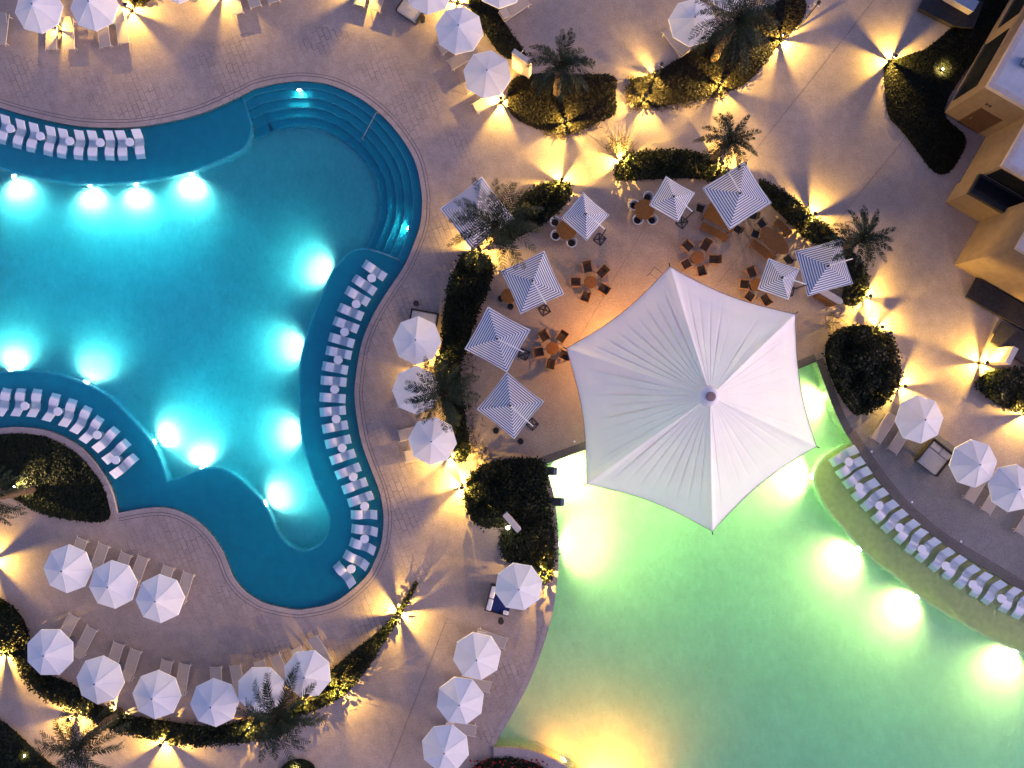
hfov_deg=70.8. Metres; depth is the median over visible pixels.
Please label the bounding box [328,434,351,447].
water lounger
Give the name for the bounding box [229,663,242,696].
sun lounger
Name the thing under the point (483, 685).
sun lounger
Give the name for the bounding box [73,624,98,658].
sun lounger
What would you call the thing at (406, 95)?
pool surround
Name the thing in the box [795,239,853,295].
square parasol
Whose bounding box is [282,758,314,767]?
planting bed
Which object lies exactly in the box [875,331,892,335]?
lamp post
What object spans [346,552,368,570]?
water lounger
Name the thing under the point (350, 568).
water side table
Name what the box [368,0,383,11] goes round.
sun lounger
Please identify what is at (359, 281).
water lounger
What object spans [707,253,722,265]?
armchair
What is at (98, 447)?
water lounger
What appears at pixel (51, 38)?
sun lounger
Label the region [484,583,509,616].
daybed
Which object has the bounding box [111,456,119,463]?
water side table
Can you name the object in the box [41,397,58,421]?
water lounger
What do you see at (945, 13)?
timber platform
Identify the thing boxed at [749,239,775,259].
bench
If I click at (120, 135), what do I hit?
water lounger
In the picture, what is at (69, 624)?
sun lounger
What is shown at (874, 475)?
swim up pool side
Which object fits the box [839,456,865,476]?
water lounger
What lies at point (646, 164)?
hedge
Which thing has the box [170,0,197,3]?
sun umbrella
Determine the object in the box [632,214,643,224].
bucket chair
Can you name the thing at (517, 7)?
sun lounger
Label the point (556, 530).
dry grass
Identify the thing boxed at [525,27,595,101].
palm tree
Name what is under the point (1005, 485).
sun umbrella
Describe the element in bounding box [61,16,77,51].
sun lounger
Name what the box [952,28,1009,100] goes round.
window
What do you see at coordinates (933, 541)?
water lounger
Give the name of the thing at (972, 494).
sun lounger
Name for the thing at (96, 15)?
sun umbrella
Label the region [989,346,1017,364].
shower wall
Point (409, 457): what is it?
sun lounger
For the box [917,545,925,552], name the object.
water side table
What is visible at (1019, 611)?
water lounger
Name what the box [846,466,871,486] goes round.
water lounger
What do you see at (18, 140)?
water lounger
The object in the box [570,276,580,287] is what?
armchair
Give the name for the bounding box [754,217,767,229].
cafe chair
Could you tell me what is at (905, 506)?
pool edge
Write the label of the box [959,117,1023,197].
villa block
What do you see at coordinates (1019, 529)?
sun lounger
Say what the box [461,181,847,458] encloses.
dining patio
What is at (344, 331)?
water side table
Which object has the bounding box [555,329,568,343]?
armchair
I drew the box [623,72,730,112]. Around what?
dry grass
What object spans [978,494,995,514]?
sun lounger
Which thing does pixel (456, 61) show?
sun lounger
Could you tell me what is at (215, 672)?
sun lounger
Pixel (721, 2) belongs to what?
sun umbrella
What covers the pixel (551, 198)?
hedge
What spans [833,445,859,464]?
water lounger
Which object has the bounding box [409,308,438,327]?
daybed
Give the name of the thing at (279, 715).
palm tree
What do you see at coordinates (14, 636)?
hedge
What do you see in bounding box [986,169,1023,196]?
window
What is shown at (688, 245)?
armchair
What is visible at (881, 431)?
sun lounger
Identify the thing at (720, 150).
palm tree
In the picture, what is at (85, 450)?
pool side
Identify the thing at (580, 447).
swim up edge
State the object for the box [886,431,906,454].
sun lounger
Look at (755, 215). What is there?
cafe chair
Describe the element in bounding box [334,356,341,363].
water side table
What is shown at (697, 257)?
round table
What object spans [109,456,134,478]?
water lounger
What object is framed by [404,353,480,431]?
palm tree
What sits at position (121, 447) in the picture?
water lounger
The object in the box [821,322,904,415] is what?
shrub
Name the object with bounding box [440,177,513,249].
square parasol
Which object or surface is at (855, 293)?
hedge
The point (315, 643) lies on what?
sun lounger
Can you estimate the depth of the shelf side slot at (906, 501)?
47.99 m
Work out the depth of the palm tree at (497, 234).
42.66 m
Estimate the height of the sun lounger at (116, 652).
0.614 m
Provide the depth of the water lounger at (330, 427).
48.03 m
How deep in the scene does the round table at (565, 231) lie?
47.26 m
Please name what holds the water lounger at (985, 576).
on the swim up pool water at (808, 609)
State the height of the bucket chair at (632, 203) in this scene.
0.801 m
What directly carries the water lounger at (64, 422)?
on the pool ledge
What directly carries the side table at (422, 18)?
on the deck
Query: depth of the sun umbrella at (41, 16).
45.58 m
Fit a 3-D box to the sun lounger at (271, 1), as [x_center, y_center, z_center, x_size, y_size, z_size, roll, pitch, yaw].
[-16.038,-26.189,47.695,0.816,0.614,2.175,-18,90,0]
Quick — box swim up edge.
[540,354,816,463]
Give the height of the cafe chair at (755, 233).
0.852 m
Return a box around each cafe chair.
[694,202,705,214]
[733,224,744,234]
[748,228,759,239]
[749,212,760,219]
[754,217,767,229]
[781,254,795,264]
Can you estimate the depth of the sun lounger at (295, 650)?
47.65 m
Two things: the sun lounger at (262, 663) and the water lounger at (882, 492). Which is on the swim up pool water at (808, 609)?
the water lounger at (882, 492)
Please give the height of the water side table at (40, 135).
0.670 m
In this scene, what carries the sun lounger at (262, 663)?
on the deck
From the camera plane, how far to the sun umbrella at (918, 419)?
45.58 m
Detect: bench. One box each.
[700,222,728,241]
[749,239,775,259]
[772,218,792,236]
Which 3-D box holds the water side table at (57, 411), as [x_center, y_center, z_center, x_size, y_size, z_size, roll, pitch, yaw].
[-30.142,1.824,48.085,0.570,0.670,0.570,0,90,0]
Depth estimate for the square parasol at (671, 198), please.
45.39 m
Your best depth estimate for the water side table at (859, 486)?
47.75 m
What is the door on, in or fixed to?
in the villa block at (987, 99)
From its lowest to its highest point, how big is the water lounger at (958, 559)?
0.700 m
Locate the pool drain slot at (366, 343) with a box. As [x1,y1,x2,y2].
[0,76,426,614]
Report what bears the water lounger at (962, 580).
on the swim up pool water at (808, 609)
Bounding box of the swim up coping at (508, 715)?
[489,475,558,746]
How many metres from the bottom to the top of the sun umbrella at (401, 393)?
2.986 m
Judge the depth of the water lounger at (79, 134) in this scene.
48.03 m
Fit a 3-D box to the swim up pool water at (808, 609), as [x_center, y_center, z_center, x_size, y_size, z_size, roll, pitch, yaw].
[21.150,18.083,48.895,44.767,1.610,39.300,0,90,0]
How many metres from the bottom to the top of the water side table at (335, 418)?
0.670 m
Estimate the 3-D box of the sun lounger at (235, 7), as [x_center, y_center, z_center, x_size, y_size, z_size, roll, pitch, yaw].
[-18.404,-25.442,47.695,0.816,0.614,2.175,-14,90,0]
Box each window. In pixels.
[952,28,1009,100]
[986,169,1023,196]
[997,0,1023,27]
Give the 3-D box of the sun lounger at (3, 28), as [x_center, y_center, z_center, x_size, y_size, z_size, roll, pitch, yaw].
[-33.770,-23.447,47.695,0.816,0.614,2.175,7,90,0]
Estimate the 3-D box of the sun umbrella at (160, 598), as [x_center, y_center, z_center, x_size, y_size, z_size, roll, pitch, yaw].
[-22.367,13.648,46.514,2.875,2.987,2.875,-25,90,0]
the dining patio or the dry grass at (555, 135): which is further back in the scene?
the dining patio
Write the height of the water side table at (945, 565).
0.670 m
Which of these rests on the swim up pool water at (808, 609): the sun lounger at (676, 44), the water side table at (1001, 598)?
the water side table at (1001, 598)
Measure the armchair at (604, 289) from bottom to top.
0.920 m
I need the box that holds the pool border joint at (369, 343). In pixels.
[0,73,429,617]
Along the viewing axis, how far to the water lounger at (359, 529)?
48.03 m
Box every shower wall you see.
[503,511,520,532]
[512,48,531,78]
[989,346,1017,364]
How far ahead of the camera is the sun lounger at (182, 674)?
47.66 m
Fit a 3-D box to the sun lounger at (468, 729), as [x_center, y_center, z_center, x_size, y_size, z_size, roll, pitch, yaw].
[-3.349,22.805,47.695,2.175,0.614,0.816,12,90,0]
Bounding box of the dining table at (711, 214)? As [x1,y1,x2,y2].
[701,202,734,233]
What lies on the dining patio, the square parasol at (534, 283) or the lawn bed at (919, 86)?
the square parasol at (534, 283)
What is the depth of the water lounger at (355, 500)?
48.03 m
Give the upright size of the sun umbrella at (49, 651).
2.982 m
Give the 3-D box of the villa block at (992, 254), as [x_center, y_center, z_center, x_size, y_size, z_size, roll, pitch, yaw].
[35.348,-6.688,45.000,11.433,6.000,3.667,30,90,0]
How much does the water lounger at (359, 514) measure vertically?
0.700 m
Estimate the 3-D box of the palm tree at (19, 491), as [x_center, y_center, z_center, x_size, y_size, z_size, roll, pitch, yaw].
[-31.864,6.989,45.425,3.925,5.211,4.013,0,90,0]
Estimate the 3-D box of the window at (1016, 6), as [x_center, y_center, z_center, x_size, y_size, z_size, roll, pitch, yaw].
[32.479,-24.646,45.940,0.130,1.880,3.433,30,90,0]
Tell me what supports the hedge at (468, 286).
on the deck
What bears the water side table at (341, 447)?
on the pool ledge
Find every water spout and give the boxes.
[545,467,556,474]
[552,497,563,505]
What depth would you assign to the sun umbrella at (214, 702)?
45.58 m
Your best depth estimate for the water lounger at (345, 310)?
48.03 m
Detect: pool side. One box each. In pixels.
[12,81,400,609]
[494,362,1018,767]
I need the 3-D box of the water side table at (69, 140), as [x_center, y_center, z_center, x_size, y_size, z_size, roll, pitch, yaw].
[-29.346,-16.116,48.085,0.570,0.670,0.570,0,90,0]
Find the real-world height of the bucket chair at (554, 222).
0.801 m
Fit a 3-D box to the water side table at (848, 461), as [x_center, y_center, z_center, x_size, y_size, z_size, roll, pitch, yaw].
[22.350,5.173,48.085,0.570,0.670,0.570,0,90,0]
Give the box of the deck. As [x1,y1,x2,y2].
[0,0,1023,767]
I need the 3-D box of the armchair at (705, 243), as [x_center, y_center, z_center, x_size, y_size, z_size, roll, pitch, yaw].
[12.784,-9.184,47.540,0.680,0.920,0.760,29,90,0]
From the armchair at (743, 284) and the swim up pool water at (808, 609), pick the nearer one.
the armchair at (743, 284)
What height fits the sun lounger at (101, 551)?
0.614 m
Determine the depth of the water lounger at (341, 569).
48.03 m
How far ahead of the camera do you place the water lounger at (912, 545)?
48.03 m
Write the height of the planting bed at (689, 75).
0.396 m
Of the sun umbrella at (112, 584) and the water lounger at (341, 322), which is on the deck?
the sun umbrella at (112, 584)
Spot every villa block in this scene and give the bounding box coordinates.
[944,0,1023,136]
[954,202,1023,303]
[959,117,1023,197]
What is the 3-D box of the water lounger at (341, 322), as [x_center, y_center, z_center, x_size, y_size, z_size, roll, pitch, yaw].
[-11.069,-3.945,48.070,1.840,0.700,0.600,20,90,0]
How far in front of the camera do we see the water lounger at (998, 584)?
48.03 m
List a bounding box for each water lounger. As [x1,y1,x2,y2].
[0,114,9,140]
[0,392,9,415]
[10,392,24,415]
[13,118,25,144]
[26,122,38,147]
[27,393,40,416]
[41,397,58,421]
[44,125,55,151]
[57,128,67,153]
[58,402,75,426]
[69,409,89,433]
[74,130,84,155]
[79,419,101,443]
[86,130,97,155]
[92,429,115,452]
[102,442,126,464]
[103,130,114,155]
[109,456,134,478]
[115,130,126,155]
[131,129,144,154]
[323,393,345,402]
[323,406,345,415]
[324,376,346,386]
[325,362,347,374]
[325,420,347,432]
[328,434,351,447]
[329,347,351,359]
[331,334,354,347]
[333,449,355,463]
[335,564,355,588]
[336,318,359,333]
[338,462,361,477]
[341,304,363,320]
[345,477,367,492]
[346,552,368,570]
[348,288,370,305]
[350,491,373,505]
[352,539,375,555]
[354,510,376,519]
[355,276,377,295]
[355,525,377,536]
[364,262,386,280]
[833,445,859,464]
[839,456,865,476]
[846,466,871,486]
[854,478,879,498]
[864,487,888,508]
[874,499,899,520]
[884,509,908,530]
[896,519,920,541]
[907,528,928,550]
[917,537,941,559]
[931,547,954,569]
[944,555,966,577]
[956,564,980,586]
[972,572,992,594]
[984,580,1006,601]
[1001,587,1021,609]
[1013,596,1023,616]
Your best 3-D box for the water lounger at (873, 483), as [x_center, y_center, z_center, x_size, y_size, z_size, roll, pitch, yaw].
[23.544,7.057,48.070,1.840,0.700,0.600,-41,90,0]
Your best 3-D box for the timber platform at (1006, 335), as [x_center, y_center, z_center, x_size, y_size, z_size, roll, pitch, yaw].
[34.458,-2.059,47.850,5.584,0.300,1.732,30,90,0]
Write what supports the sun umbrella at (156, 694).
on the deck
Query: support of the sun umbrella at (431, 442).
on the deck
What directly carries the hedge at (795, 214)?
on the deck
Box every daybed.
[395,0,423,24]
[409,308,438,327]
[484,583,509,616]
[913,438,952,476]
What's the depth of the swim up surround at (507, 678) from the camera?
48.00 m
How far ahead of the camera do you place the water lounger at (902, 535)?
48.03 m
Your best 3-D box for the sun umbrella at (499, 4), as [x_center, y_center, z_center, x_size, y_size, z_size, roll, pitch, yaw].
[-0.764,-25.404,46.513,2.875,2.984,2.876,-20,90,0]
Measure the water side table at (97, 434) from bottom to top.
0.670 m
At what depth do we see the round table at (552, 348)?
47.26 m
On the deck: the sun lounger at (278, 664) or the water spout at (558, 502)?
the sun lounger at (278, 664)
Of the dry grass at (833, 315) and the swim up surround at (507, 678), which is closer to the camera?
the dry grass at (833, 315)
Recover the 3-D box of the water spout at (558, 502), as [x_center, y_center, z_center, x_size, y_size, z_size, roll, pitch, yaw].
[3.048,7.803,47.790,0.800,0.420,0.540,3,90,0]
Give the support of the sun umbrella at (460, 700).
on the deck
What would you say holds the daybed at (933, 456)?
on the grey walkway
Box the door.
[957,108,1001,133]
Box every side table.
[6,124,14,132]
[20,402,28,409]
[36,132,44,139]
[53,407,61,415]
[65,137,73,144]
[93,431,101,438]
[96,138,104,146]
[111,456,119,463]
[125,138,133,145]
[330,385,338,393]
[332,415,339,422]
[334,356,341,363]
[338,444,345,451]
[340,328,348,335]
[347,565,354,572]
[349,473,356,480]
[352,300,359,307]
[360,502,368,510]
[360,535,368,542]
[367,274,375,281]
[413,300,418,305]
[419,15,424,22]
[498,617,503,624]
[845,458,852,465]
[855,483,863,490]
[875,501,883,509]
[895,523,903,531]
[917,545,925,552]
[941,562,949,569]
[968,580,976,588]
[997,594,1005,602]
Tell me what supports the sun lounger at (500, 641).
on the deck
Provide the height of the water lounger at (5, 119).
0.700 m
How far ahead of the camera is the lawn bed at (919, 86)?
47.87 m
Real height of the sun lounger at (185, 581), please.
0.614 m
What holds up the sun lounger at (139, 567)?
on the deck
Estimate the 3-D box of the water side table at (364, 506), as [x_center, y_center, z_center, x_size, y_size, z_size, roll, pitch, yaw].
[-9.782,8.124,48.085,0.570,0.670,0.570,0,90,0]
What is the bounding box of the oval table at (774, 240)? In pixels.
[759,227,788,253]
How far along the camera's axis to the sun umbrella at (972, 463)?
45.58 m
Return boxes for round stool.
[493,428,498,433]
[507,303,512,309]
[518,438,523,444]
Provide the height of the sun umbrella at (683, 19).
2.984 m
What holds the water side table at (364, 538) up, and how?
on the pool ledge
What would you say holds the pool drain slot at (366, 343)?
on the deck
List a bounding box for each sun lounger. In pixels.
[0,12,12,44]
[45,22,59,50]
[60,611,80,636]
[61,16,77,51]
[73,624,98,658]
[74,535,89,549]
[91,542,110,574]
[97,26,112,48]
[108,641,125,663]
[115,10,131,44]
[117,550,132,564]
[123,647,141,682]
[132,553,150,587]
[160,659,174,674]
[161,563,175,577]
[176,661,191,696]
[179,570,195,604]
[210,665,222,680]
[228,0,244,16]
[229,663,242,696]
[248,0,261,9]
[253,658,266,666]
[268,0,280,4]
[269,652,285,685]
[290,646,302,654]
[306,633,333,663]
[352,0,365,6]
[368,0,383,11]
[396,427,413,441]
[402,450,418,462]
[435,44,447,55]
[446,47,477,71]
[446,720,478,736]
[462,83,471,94]
[463,676,490,693]
[470,94,503,114]
[477,627,506,649]
[498,0,531,21]
[661,27,689,56]
[871,412,895,443]
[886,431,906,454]
[962,481,987,503]
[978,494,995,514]
[1012,516,1023,535]
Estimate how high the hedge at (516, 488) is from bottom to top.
1.427 m
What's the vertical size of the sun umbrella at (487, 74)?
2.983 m
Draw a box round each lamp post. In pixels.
[797,0,820,28]
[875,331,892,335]
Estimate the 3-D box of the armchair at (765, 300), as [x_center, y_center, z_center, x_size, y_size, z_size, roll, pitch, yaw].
[16.750,-5.545,47.540,0.680,0.920,0.760,-31,90,0]
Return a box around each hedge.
[0,597,303,748]
[297,581,417,714]
[433,250,496,462]
[461,455,557,585]
[490,179,573,246]
[613,147,727,181]
[759,178,837,244]
[842,249,871,307]
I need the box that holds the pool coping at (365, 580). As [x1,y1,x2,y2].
[0,76,426,613]
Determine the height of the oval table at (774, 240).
0.750 m
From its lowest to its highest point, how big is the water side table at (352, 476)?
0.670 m
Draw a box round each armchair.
[532,346,544,357]
[537,328,550,342]
[545,358,556,370]
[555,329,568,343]
[558,349,569,361]
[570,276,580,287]
[579,290,591,302]
[581,259,593,273]
[595,263,610,279]
[596,281,611,295]
[679,257,693,271]
[680,237,694,253]
[694,264,708,276]
[697,236,713,253]
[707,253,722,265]
[737,278,749,289]
[741,290,756,302]
[743,264,758,278]
[756,292,774,306]
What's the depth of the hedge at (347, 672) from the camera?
47.49 m
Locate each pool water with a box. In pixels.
[0,81,421,609]
[494,362,1023,767]
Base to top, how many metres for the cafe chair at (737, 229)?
0.852 m
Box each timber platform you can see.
[917,0,983,29]
[965,277,1023,330]
[990,321,1023,363]
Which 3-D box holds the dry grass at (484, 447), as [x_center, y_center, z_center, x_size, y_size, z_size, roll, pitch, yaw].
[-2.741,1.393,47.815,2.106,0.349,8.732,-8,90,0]
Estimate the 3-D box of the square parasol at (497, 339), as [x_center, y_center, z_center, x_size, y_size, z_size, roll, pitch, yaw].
[-0.606,-2.646,46.375,3.783,3.250,3.086,29,90,0]
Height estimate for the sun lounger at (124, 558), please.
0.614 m
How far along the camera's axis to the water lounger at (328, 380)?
48.03 m
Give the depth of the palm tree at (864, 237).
43.10 m
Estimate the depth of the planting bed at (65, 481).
47.76 m
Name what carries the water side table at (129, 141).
on the pool ledge
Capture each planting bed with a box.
[0,432,110,522]
[0,719,57,767]
[128,0,149,7]
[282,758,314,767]
[468,0,525,59]
[506,72,617,134]
[628,0,808,109]
[974,365,1023,413]
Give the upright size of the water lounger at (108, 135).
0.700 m
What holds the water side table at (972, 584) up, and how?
on the swim up pool water at (808, 609)
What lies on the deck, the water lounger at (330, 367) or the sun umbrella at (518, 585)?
the sun umbrella at (518, 585)
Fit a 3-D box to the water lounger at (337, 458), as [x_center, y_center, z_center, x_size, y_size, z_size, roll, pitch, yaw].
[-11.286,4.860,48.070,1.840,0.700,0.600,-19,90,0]
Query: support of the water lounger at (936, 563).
on the swim up pool water at (808, 609)
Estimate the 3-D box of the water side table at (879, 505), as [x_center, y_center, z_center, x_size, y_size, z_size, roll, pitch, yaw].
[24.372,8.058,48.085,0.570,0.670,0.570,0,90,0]
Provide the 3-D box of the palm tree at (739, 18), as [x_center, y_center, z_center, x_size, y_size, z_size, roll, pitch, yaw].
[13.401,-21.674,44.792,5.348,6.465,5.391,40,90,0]
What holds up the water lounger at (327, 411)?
on the pool ledge
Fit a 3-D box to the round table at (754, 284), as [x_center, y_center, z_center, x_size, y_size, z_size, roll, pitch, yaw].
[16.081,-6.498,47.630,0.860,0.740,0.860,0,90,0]
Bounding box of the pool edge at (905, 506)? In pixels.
[816,358,1023,590]
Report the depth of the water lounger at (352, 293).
48.03 m
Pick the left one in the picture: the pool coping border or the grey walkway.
the pool coping border
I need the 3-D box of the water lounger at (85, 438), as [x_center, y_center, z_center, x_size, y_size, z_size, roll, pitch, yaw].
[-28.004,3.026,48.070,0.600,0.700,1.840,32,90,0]
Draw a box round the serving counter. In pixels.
[813,290,842,306]
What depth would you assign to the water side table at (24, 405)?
47.75 m
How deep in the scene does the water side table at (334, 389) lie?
47.75 m
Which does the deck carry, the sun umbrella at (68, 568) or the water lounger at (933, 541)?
the sun umbrella at (68, 568)
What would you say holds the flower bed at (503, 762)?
on the deck
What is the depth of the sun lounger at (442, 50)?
47.65 m
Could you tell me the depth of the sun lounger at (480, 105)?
47.66 m
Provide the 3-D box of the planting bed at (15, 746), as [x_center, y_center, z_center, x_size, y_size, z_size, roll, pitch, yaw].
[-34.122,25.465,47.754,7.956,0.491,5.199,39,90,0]
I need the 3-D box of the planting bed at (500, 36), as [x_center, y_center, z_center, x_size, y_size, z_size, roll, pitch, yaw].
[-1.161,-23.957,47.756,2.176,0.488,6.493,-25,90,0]
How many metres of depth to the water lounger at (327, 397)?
48.03 m
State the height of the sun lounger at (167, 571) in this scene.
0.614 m
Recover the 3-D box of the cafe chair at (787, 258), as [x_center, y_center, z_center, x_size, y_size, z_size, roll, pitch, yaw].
[18.263,-8.210,47.574,0.507,0.852,0.554,-38,90,0]
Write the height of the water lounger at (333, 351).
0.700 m
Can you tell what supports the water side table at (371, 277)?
on the pool ledge
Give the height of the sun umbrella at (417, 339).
2.984 m
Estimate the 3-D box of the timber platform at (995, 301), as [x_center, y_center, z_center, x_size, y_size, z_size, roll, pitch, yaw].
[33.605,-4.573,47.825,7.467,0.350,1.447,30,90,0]
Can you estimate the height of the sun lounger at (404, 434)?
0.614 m
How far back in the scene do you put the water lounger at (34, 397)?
48.03 m
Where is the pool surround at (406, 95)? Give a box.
[0,25,475,664]
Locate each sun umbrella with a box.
[15,0,63,33]
[27,629,75,674]
[43,544,92,592]
[70,0,118,31]
[76,655,124,704]
[89,560,137,608]
[132,670,181,718]
[136,574,184,622]
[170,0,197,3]
[190,678,238,726]
[238,667,283,712]
[284,650,330,696]
[392,366,438,414]
[393,316,440,364]
[408,0,448,14]
[408,417,456,464]
[422,724,468,767]
[435,6,482,54]
[437,677,483,724]
[453,632,500,679]
[463,50,510,98]
[482,0,517,8]
[495,563,541,609]
[668,0,715,46]
[710,0,748,11]
[895,395,943,443]
[949,439,996,487]
[985,464,1023,511]
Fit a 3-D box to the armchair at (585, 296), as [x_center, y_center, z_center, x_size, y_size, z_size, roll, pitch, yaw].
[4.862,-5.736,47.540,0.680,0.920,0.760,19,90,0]
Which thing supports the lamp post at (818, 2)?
on the deck
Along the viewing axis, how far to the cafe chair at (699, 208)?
47.54 m
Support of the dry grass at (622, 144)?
on the deck
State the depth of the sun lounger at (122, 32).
47.65 m
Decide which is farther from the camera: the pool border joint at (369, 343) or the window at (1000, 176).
the pool border joint at (369, 343)
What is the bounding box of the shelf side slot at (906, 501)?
[854,431,1023,581]
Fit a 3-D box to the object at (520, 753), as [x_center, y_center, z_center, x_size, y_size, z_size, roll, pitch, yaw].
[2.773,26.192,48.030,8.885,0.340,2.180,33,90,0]
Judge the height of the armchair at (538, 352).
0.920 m
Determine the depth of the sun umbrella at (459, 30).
45.58 m
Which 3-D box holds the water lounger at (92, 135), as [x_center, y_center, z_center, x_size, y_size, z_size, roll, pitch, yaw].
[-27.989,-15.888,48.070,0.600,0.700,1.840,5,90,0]
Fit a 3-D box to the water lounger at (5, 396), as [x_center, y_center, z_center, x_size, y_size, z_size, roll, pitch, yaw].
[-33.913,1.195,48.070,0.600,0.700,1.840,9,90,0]
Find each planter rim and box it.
[0,427,117,513]
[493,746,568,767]
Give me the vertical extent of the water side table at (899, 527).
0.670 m
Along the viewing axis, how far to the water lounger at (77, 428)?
48.03 m
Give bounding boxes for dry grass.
[461,352,494,462]
[542,121,602,142]
[543,463,561,581]
[596,125,638,158]
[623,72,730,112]
[810,233,882,415]
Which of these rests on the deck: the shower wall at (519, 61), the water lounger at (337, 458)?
the shower wall at (519, 61)
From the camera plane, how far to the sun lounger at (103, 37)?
47.66 m
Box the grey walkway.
[847,398,1023,582]
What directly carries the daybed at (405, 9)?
on the deck
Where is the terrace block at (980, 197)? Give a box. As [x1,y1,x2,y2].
[945,173,1023,220]
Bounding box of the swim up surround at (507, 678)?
[468,579,550,743]
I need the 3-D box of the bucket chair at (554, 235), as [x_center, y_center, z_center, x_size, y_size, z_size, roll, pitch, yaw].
[2.811,-9.748,47.601,0.620,0.801,0.739,-28,90,0]
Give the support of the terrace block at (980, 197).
on the deck
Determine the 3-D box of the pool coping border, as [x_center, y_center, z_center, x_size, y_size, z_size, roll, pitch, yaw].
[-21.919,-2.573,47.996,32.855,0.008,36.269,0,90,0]
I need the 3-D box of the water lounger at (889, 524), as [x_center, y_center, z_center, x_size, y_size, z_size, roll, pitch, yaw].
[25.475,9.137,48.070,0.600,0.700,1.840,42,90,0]
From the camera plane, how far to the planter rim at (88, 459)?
47.88 m
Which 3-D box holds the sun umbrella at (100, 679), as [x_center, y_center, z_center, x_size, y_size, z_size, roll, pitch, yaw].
[-26.157,18.816,46.514,2.875,2.986,2.876,-16,90,0]
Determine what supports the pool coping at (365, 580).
on the deck
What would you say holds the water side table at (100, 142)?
on the pool ledge
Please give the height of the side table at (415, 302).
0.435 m
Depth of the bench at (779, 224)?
47.55 m
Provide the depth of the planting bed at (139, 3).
47.71 m
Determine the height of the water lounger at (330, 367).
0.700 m
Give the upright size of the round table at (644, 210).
0.740 m
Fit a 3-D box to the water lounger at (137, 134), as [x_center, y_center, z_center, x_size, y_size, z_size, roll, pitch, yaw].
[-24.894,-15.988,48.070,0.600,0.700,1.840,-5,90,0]
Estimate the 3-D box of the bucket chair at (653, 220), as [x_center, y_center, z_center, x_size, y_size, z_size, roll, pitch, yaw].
[9.253,-10.749,47.601,0.739,0.801,0.620,-37,90,0]
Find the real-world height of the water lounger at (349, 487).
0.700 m
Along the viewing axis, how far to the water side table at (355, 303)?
47.75 m
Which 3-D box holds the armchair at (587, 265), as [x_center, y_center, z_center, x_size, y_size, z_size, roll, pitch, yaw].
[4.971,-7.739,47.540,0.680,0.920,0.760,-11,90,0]
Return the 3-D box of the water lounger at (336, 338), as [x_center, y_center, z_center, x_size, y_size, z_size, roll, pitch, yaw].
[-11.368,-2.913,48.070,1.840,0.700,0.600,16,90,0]
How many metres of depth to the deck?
48.00 m
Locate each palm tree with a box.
[0,465,36,525]
[29,697,131,767]
[235,662,328,763]
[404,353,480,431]
[447,178,543,274]
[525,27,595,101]
[688,0,780,75]
[692,111,760,174]
[821,205,895,273]
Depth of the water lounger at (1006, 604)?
48.03 m
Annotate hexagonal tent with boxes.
[563,263,819,534]
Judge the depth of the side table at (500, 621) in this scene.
47.57 m
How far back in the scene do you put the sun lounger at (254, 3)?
47.65 m
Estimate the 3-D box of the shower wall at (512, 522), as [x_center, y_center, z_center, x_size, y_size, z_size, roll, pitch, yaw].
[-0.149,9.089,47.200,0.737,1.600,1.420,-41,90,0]
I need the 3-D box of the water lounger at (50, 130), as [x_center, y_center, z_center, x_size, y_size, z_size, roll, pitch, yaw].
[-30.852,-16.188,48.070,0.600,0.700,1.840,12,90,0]
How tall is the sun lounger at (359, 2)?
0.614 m
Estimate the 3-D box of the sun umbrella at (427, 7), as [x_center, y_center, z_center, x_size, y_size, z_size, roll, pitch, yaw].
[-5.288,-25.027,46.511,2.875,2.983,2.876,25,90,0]
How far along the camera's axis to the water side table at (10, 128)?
47.75 m
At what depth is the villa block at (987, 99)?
45.10 m
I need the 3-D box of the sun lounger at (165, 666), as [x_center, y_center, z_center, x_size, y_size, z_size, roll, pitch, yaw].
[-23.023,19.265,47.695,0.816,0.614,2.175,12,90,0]
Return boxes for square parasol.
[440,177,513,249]
[465,307,529,371]
[477,372,543,438]
[501,251,563,315]
[561,192,608,245]
[649,176,694,228]
[703,161,770,229]
[758,258,807,299]
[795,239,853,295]
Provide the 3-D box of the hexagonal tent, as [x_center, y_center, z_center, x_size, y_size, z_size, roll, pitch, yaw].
[11.068,0.925,44.048,15.852,7.936,16.789,0,90,0]
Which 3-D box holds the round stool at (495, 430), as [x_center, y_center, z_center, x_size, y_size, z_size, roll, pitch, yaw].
[-1.067,3.100,47.765,0.400,0.470,0.400,0,90,0]
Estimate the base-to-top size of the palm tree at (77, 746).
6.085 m
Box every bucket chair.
[550,216,559,227]
[550,229,559,240]
[566,238,576,247]
[629,199,638,209]
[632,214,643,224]
[643,191,653,200]
[646,214,657,224]
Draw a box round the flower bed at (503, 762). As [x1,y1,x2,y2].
[469,756,547,767]
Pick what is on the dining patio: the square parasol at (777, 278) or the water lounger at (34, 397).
the square parasol at (777, 278)
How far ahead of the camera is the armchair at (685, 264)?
47.56 m
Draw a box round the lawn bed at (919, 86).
[883,0,1008,174]
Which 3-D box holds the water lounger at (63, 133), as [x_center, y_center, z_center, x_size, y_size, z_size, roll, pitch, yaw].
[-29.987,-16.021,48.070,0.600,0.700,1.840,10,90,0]
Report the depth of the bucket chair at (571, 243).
47.54 m
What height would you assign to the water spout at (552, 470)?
0.420 m
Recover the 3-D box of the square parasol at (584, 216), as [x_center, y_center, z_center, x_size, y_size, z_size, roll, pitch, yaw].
[4.921,-10.323,46.375,2.978,3.250,2.176,41,90,0]
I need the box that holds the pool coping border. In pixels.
[0,73,429,616]
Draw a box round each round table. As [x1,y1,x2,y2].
[501,288,514,303]
[546,342,558,354]
[557,221,576,239]
[584,275,596,288]
[634,199,653,219]
[690,251,703,263]
[749,279,760,291]

